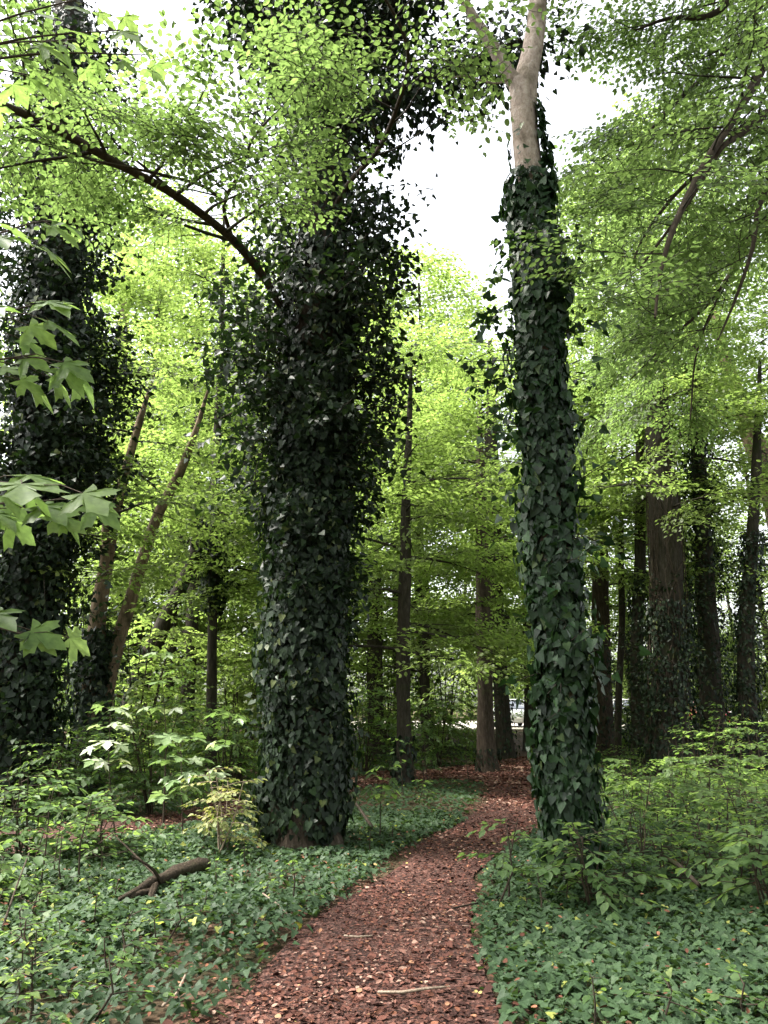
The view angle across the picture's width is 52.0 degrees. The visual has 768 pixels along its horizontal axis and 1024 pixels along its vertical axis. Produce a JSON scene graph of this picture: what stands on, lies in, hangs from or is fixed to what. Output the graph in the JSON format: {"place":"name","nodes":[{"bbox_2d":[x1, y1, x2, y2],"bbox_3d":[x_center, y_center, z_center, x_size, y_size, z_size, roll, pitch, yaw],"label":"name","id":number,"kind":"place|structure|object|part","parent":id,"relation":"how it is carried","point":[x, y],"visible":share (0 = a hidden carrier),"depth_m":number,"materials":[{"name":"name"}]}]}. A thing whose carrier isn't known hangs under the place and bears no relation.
{"place":"outdoors","nodes":[
{"label":"outdoors","id":0,"kind":"place"},
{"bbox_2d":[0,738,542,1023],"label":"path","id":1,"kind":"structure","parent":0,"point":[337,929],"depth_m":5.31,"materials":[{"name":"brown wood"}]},
{"bbox_2d":[80,704,137,832],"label":"young maple","id":2,"kind":"object","parent":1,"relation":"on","point":[106,745],"visible":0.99,"depth_m":9.78,"materials":[{"name":"green plant"}]},
{"bbox_2d":[136,651,187,823],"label":"young maple","id":3,"kind":"object","parent":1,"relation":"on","point":[164,711],"visible":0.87,"depth_m":10.71,"materials":[{"name":"green plant"}]},
{"bbox_2d":[344,935,372,937],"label":"dead branch","id":4,"kind":"object","parent":1,"relation":"on","point":[355,936],"visible":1,"depth_m":5.34,"materials":[{"name":"brown wood"}]},
{"bbox_2d":[377,986,449,993],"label":"dead branch","id":5,"kind":"object","parent":1,"relation":"on","point":[403,991],"visible":0.98,"depth_m":4.31,"materials":[{"name":"brown wood"}]},
{"bbox_2d":[451,895,500,908],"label":"dead branch","id":6,"kind":"object","parent":1,"relation":"on","point":[475,903],"visible":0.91,"depth_m":6.45,"materials":[{"name":"brown wood"}]},
{"bbox_2d":[0,707,767,1023],"bbox_3d":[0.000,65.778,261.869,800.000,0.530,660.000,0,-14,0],"label":"ground","id":7,"kind":"structure","parent":0,"point":[157,1013],"depth_m":5.57,"materials":[{"name":"soil"}]},
{"bbox_2d":[0,845,66,901],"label":"elder bush","id":8,"kind":"object","parent":7,"relation":"on","point":[23,887],"visible":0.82,"depth_m":6.44,"materials":[{"name":"green plant"}]},
{"bbox_2d":[0,768,118,869],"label":"elder bush","id":9,"kind":"object","parent":7,"relation":"on","point":[19,838],"visible":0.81,"depth_m":8.04,"materials":[{"name":"green plant"}]},
{"bbox_2d":[0,726,143,823],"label":"thicket bush","id":10,"kind":"object","parent":7,"relation":"on","point":[61,756],"visible":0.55,"depth_m":11.24,"materials":[{"name":"green plant"}]},
{"bbox_2d":[0,0,156,815],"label":"ivy clad tree","id":11,"kind":"object","parent":7,"relation":"on","point":[62,445],"visible":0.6,"depth_m":12.74,"materials":[{"name":"green plant"}]},
{"bbox_2d":[43,637,128,781],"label":"thicket bush","id":12,"kind":"object","parent":7,"relation":"on","point":[65,704],"visible":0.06,"depth_m":18.43,"materials":[{"name":"green plant"}]},
{"bbox_2d":[0,0,174,665],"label":"maple sapling","id":13,"kind":"object","parent":7,"relation":"on","point":[90,499],"visible":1,"depth_m":3.17,"materials":[{"name":"green plant"}]},
{"bbox_2d":[0,299,182,692],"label":"beech tree","id":14,"kind":"object","parent":7,"relation":"on","point":[132,625],"visible":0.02,"depth_m":28.01,"materials":[{"name":"green plant"}]},
{"bbox_2d":[53,605,161,760],"bbox_3d":[-9.067,5.840,24.216,4.990,6.462,4.738,0,-14,0],"label":"leafy bush","id":15,"kind":"object","parent":7,"relation":"on","point":[122,660],"visible":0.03,"depth_m":24.75,"materials":[{"name":"green plant"}]},
{"bbox_2d":[9,189,211,705],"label":"pale tree","id":16,"kind":"object","parent":7,"relation":"on","point":[124,316],"visible":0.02,"depth_m":35.58,"materials":[{"name":"green plant"}]},
{"bbox_2d":[40,792,185,861],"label":"elder bush","id":17,"kind":"object","parent":7,"relation":"on","point":[104,816],"visible":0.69,"depth_m":8.26,"materials":[{"name":"green plant"}]},
{"bbox_2d":[0,334,268,795],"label":"twin stemmed tree","id":18,"kind":"object","parent":7,"relation":"on","point":[98,675],"visible":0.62,"depth_m":14.74,"materials":[{"name":"green plant"}]},
{"bbox_2d":[5,205,266,728],"bbox_3d":[-9.391,-1.480,29.643,14.318,20.323,11.296,0,-14,0],"label":"beech tree","id":19,"kind":"object","parent":7,"relation":"on","point":[104,299],"visible":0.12,"depth_m":29.31,"materials":[{"name":"green plant"}]},
{"bbox_2d":[52,344,234,684],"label":"beech tree","id":20,"kind":"object","parent":7,"relation":"on","point":[152,550],"visible":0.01,"depth_m":34.42,"materials":[{"name":"green plant"}]},
{"bbox_2d":[52,603,238,793],"bbox_3d":[-4.989,4.118,16.578,4.049,4.190,3.778,-8,-16,29],"label":"leafy bush","id":21,"kind":"object","parent":7,"relation":"on","point":[140,691],"visible":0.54,"depth_m":16.42,"materials":[{"name":"green plant"}]},
{"bbox_2d":[65,698,232,819],"bbox_3d":[-3.477,3.895,11.843,2.466,2.156,2.414,5,-15,-20],"label":"thicket bush","id":22,"kind":"object","parent":7,"relation":"on","point":[147,784],"visible":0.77,"depth_m":11.63,"materials":[{"name":"green plant"}]},
{"bbox_2d":[112,832,210,914],"bbox_3d":[-2.076,3.048,6.677,0.950,0.431,1.516,0,-14,0],"label":"fallen log","id":23,"kind":"object","parent":7,"relation":"on","point":[149,885],"visible":0.73,"depth_m":6.85,"materials":[{"name":"brown wood"}]},
{"bbox_2d":[61,350,265,767],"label":"slim tree","id":24,"kind":"object","parent":7,"relation":"on","point":[122,590],"visible":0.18,"depth_m":20.89,"materials":[{"name":"green plant"}]},
{"bbox_2d":[110,653,244,782],"bbox_3d":[-5.083,5.268,18.614,3.639,3.844,3.800,0,-14,0],"label":"thicket bush","id":25,"kind":"object","parent":7,"relation":"on","point":[189,726],"visible":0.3,"depth_m":18.68,"materials":[{"name":"green plant"}]},
{"bbox_2d":[93,436,267,779],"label":"leaning tree","id":26,"kind":"object","parent":7,"relation":"on","point":[175,598],"visible":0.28,"depth_m":18.03,"materials":[{"name":"green plant"}]},
{"bbox_2d":[109,393,266,732],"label":"beech tree","id":27,"kind":"object","parent":7,"relation":"on","point":[218,629],"visible":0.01,"depth_m":29.38,"materials":[{"name":"green plant"}]},
{"bbox_2d":[147,709,252,838],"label":"young maple","id":28,"kind":"object","parent":7,"relation":"on","point":[159,796],"visible":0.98,"depth_m":9.29,"materials":[{"name":"green plant"}]},
{"bbox_2d":[60,245,352,755],"bbox_3d":[-6.530,-0.763,26.323,11.437,17.594,11.876,11,-18,-39],"label":"beech tree","id":29,"kind":"object","parent":7,"relation":"on","point":[171,648],"visible":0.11,"depth_m":25.64,"materials":[{"name":"green plant"}]},
{"bbox_2d":[153,632,265,785],"bbox_3d":[-3.199,4.807,18.126,3.973,4.152,3.798,0,-14,0],"label":"leafy bush","id":30,"kind":"object","parent":7,"relation":"on","point":[246,687],"visible":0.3,"depth_m":18.08,"materials":[{"name":"green plant"}]},
{"bbox_2d":[160,700,261,799],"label":"thicket bush","id":31,"kind":"object","parent":7,"relation":"on","point":[229,750],"visible":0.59,"depth_m":13.68,"materials":[{"name":"green plant"}]},
{"bbox_2d":[160,611,265,760],"bbox_3d":[-4.410,5.538,23.529,4.304,5.342,5.113,11,-18,-39],"label":"leafy bush","id":32,"kind":"object","parent":7,"relation":"on","point":[241,698],"visible":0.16,"depth_m":23.36,"materials":[{"name":"green plant"}]},
{"bbox_2d":[180,766,271,857],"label":"bush","id":33,"kind":"object","parent":7,"relation":"on","point":[222,826],"visible":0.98,"depth_m":8.51,"materials":[{"name":"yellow plant"}]},
{"bbox_2d":[114,157,373,785],"bbox_3d":[-3.429,-1.023,18.585,6.543,14.405,6.524,0,-14,0],"label":"slim tree","id":34,"kind":"object","parent":7,"relation":"on","point":[212,578],"visible":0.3,"depth_m":18.02,"materials":[{"name":"green plant"}]},
{"bbox_2d":[145,384,365,727],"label":"beech tree","id":35,"kind":"object","parent":7,"relation":"on","point":[256,614],"depth_m":39.35,"materials":[{"name":"green plant"}]},
{"bbox_2d":[0,0,593,858],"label":"ivy clad tree","id":36,"kind":"object","parent":7,"relation":"on","point":[314,62],"visible":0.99,"depth_m":9.54,"materials":[{"name":"green plant"}]},
{"bbox_2d":[352,797,372,828],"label":"dead branch","id":37,"kind":"object","parent":7,"relation":"on","point":[364,815],"visible":0.88,"depth_m":10.44,"materials":[{"name":"wood"}]},
{"bbox_2d":[216,312,534,784],"bbox_3d":[0.640,0.721,17.166,7.206,10.181,6.799,7,-16,-27],"label":"young tree","id":38,"kind":"object","parent":7,"relation":"on","point":[403,649],"visible":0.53,"depth_m":16.75,"materials":[{"name":"green plant"}]},
{"bbox_2d":[360,764,400,837],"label":"young maple","id":39,"kind":"object","parent":7,"relation":"on","point":[386,789],"visible":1,"depth_m":9.88,"materials":[{"name":"green plant"}]},
{"bbox_2d":[228,239,534,734],"bbox_3d":[-0.093,-1.350,36.907,16.363,23.226,12.909,-5,-15,19],"label":"beech tree","id":40,"kind":"object","parent":7,"relation":"on","point":[431,289],"visible":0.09,"depth_m":36.81,"materials":[{"name":"green plant"}]},
{"bbox_2d":[0,780,766,1023],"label":"leaf litter","id":41,"kind":"object","parent":7,"relation":"on","point":[419,1008],"visible":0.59,"depth_m":4.87,"materials":[{"name":"plant"}]},
{"bbox_2d":[162,974,185,1006],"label":"dead branch","id":42,"kind":"object","parent":41,"relation":"on","point":[175,994],"visible":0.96,"depth_m":4.24,"materials":[{"name":"brown wood"}]},
{"bbox_2d":[0,802,767,1023],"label":"ground ivy","id":43,"kind":"object","parent":7,"relation":"on","point":[574,959],"visible":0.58,"depth_m":5.51,"materials":[{"name":"green plant"}]},
{"bbox_2d":[1,852,29,929],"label":"dead branch","id":44,"kind":"object","parent":43,"relation":"on","point":[9,907],"visible":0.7,"depth_m":5.83,"materials":[{"name":"brown wood"}]},
{"bbox_2d":[0,697,767,1023],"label":"undergrowth","id":45,"kind":"object","parent":7,"relation":"on","point":[22,975],"visible":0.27,"depth_m":7.10,"materials":[{"name":"green plant"}]},
{"bbox_2d":[0,741,767,832],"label":"ground cover","id":46,"kind":"object","parent":7,"relation":"on","point":[448,793],"visible":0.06,"depth_m":14.34,"materials":[{"name":"green plant"}]},
{"bbox_2d":[345,677,425,771],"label":"thicket bush","id":47,"kind":"object","parent":7,"relation":"on","point":[366,765],"visible":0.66,"depth_m":19.73,"materials":[{"name":"green plant"}]},
{"bbox_2d":[251,306,533,755],"bbox_3d":[1.097,0.516,27.793,10.211,15.709,10.604,-7,-15,26],"label":"beech tree","id":48,"kind":"object","parent":7,"relation":"on","point":[423,678],"visible":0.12,"depth_m":26.42,"materials":[{"name":"green plant"}]},
{"bbox_2d":[348,615,439,745],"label":"leafy bush","id":49,"kind":"object","parent":7,"relation":"on","point":[385,688],"visible":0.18,"depth_m":29.88,"materials":[{"name":"green plant"}]},
{"bbox_2d":[50,480,767,750],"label":"distant woods","id":50,"kind":"object","parent":7,"relation":"on","point":[469,710],"visible":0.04,"depth_m":65.29,"materials":[{"name":"green plant"}]},
{"bbox_2d":[348,308,475,754],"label":"slim tree","id":51,"kind":"object","parent":7,"relation":"on","point":[373,641],"visible":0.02,"depth_m":26.54,"materials":[{"name":"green plant"}]},
{"bbox_2d":[347,248,521,738],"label":"beech tree","id":52,"kind":"object","parent":7,"relation":"on","point":[435,314],"visible":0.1,"depth_m":34.09,"materials":[{"name":"green plant"}]},
{"bbox_2d":[391,684,477,770],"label":"thicket bush","id":53,"kind":"object","parent":7,"relation":"on","point":[426,726],"visible":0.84,"depth_m":21.55,"materials":[{"name":"green plant"}]},
{"bbox_2d":[382,620,515,751],"bbox_3d":[1.846,6.598,27.987,5.062,5.694,4.996,-11,-17,37],"label":"leafy bush","id":54,"kind":"object","parent":7,"relation":"on","point":[451,710],"visible":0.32,"depth_m":27.96,"materials":[{"name":"green plant"}]},
{"bbox_2d":[350,353,633,772],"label":"path side tree","id":55,"kind":"object","parent":7,"relation":"on","point":[486,756],"visible":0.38,"depth_m":19.69,"materials":[{"name":"green plant"}]},
{"bbox_2d":[456,817,548,902],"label":"elder bush","id":56,"kind":"object","parent":7,"relation":"on","point":[503,873],"visible":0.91,"depth_m":6.54,"materials":[{"name":"green plant"}]},
{"bbox_2d":[372,320,647,758],"bbox_3d":[3.439,0.616,25.424,7.964,14.294,8.368,0,-14,0],"label":"path side tree","id":57,"kind":"object","parent":7,"relation":"on","point":[504,734],"visible":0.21,"depth_m":23.97,"materials":[{"name":"green plant"}]},
{"bbox_2d":[427,344,614,751],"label":"slim tree","id":58,"kind":"object","parent":7,"relation":"on","point":[526,720],"visible":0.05,"depth_m":27.47,"materials":[{"name":"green plant"}]},
{"bbox_2d":[460,462,616,693],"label":"beech tree","id":59,"kind":"object","parent":7,"relation":"on","point":[465,677],"visible":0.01,"depth_m":42.04,"materials":[{"name":"green plant"}]},
{"bbox_2d":[445,0,651,893],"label":"ivy clad tree","id":60,"kind":"object","parent":7,"relation":"on","point":[562,755],"visible":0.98,"depth_m":7.75,"materials":[{"name":"green plant"}]},
{"bbox_2d":[461,400,697,696],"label":"beech tree","id":61,"kind":"object","parent":7,"relation":"on","point":[624,666],"visible":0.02,"depth_m":31.78,"materials":[{"name":"green plant"}]},
{"bbox_2d":[501,819,682,922],"bbox_3d":[1.665,2.901,6.386,1.388,0.706,1.317,0,-14,0],"label":"elder bush","id":62,"kind":"object","parent":7,"relation":"on","point":[568,866],"visible":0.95,"depth_m":6.29,"materials":[{"name":"green plant"}]},
{"bbox_2d":[482,262,745,757],"bbox_3d":[7.509,-0.372,26.721,8.873,16.892,8.826,0,-14,0],"label":"mossy tree","id":63,"kind":"object","parent":7,"relation":"on","point":[601,586],"visible":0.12,"depth_m":25.20,"materials":[{"name":"green plant"}]},
{"bbox_2d":[482,0,767,465],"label":"overhanging tree","id":64,"kind":"object","parent":7,"relation":"on","point":[697,256],"visible":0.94,"depth_m":10.39,"materials":[{"name":"green plant"}]},
{"bbox_2d":[622,724,630,744],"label":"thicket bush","id":65,"kind":"object","parent":7,"relation":"on","point":[625,733],"visible":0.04,"depth_m":29.66,"materials":[{"name":"green plant"}]},
{"bbox_2d":[488,91,767,775],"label":"viny tree","id":66,"kind":"object","parent":7,"relation":"on","point":[667,674],"visible":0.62,"depth_m":19.70,"materials":[{"name":"green plant"}]},
{"bbox_2d":[509,363,756,704],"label":"beech tree","id":67,"kind":"object","parent":7,"relation":"on","point":[610,598],"visible":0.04,"depth_m":37.73,"materials":[{"name":"green plant"}]},
{"bbox_2d":[518,300,766,765],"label":"ivy clad tree","id":68,"kind":"object","parent":7,"relation":"on","point":[634,603],"visible":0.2,"depth_m":22.98,"materials":[{"name":"green plant"}]},
{"bbox_2d":[599,757,698,823],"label":"young maple","id":69,"kind":"object","parent":7,"relation":"on","point":[617,765],"visible":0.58,"depth_m":10.90,"materials":[{"name":"green plant"}]},
{"bbox_2d":[601,776,697,852],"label":"young maple","id":70,"kind":"object","parent":7,"relation":"on","point":[619,786],"visible":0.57,"depth_m":8.29,"materials":[{"name":"green plant"}]},
{"bbox_2d":[576,440,766,758],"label":"slim tree","id":71,"kind":"object","parent":7,"relation":"on","point":[619,686],"visible":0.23,"depth_m":23.29,"materials":[{"name":"green plant"}]},
{"bbox_2d":[603,829,747,891],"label":"elder bush","id":72,"kind":"object","parent":7,"relation":"on","point":[676,851],"visible":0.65,"depth_m":6.88,"materials":[{"name":"green plant"}]},
{"bbox_2d":[584,202,767,767],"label":"ivy clad tree","id":73,"kind":"object","parent":7,"relation":"on","point":[707,620],"visible":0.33,"depth_m":21.92,"materials":[{"name":"green plant"}]},
{"bbox_2d":[590,468,767,725],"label":"beech tree","id":74,"kind":"object","parent":7,"relation":"on","point":[697,686],"visible":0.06,"depth_m":32.17,"materials":[{"name":"green plant"}]},
{"bbox_2d":[658,853,700,887],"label":"dead branch","id":75,"kind":"object","parent":7,"relation":"on","point":[690,877],"visible":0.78,"depth_m":6.63,"materials":[{"name":"brown wood"}]},
{"bbox_2d":[608,743,762,805],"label":"young maple","id":76,"kind":"object","parent":7,"relation":"on","point":[670,772],"visible":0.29,"depth_m":11.84,"materials":[{"name":"green plant"}]},
{"bbox_2d":[613,432,767,726],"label":"beech tree","id":77,"kind":"object","parent":7,"relation":"on","point":[764,625],"visible":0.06,"depth_m":29.52,"materials":[{"name":"green plant"}]},
{"bbox_2d":[624,283,767,527],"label":"leaning tree","id":78,"kind":"object","parent":7,"relation":"on","point":[745,440],"visible":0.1,"depth_m":26.10,"materials":[{"name":"green plant"}]},
{"bbox_2d":[627,300,767,772],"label":"ivy clad tree","id":79,"kind":"object","parent":7,"relation":"on","point":[750,561],"visible":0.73,"depth_m":19.95,"materials":[{"name":"green plant"}]},
{"bbox_2d":[630,763,766,829],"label":"young maple","id":80,"kind":"object","parent":7,"relation":"on","point":[685,786],"visible":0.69,"depth_m":9.53,"materials":[{"name":"green plant"}]},
{"bbox_2d":[653,719,767,800],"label":"young maple","id":81,"kind":"object","parent":7,"relation":"on","point":[734,731],"visible":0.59,"depth_m":12.74,"materials":[{"name":"green plant"}]},
{"bbox_2d":[655,815,767,922],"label":"elder bush","id":82,"kind":"object","parent":7,"relation":"on","point":[760,837],"visible":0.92,"depth_m":6.10,"materials":[{"name":"green plant"}]},
{"bbox_2d":[674,764,767,853],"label":"young maple","id":83,"kind":"object","parent":7,"relation":"on","point":[698,795],"visible":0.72,"depth_m":7.78,"materials":[{"name":"green plant"}]},
{"bbox_2d":[688,754,767,819],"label":"young maple","id":84,"kind":"object","parent":7,"relation":"on","point":[758,782],"visible":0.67,"depth_m":10.81,"materials":[{"name":"green plant"}]},
{"bbox_2d":[691,629,767,754],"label":"leafy bush","id":85,"kind":"object","parent":7,"relation":"on","point":[730,687],"visible":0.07,"depth_m":25.89,"materials":[{"name":"green plant"}]},
{"bbox_2d":[695,614,767,758],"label":"leafy bush","id":86,"kind":"object","parent":7,"relation":"on","point":[764,703],"visible":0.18,"depth_m":23.29,"materials":[{"name":"green plant"}]},
{"bbox_2d":[0,0,767,706],"label":"sky","id":87,"kind":"structure","parent":0,"point":[468,187],"materials":[{"name":"white"}]},
{"bbox_2d":[351,721,623,728],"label":"parking lot","id":88,"kind":"structure","parent":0,"point":[515,726],"depth_m":46.53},
{"bbox_2d":[493,699,523,725],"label":"parked car","id":89,"kind":"object","parent":88,"relation":"on","point":[518,720],"visible":0.19,"depth_m":43.01,"materials":[{"name":"paint"}]},
{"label":"window","id":90,"kind":"part","parent":89,"relation":"part of","materials":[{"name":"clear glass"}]},
{"bbox_2d":[613,699,629,725],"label":"parked car","id":91,"kind":"object","parent":88,"relation":"on","point":[622,703],"visible":0.04,"depth_m":43.47,"materials":[{"name":"paint"}]}
]}

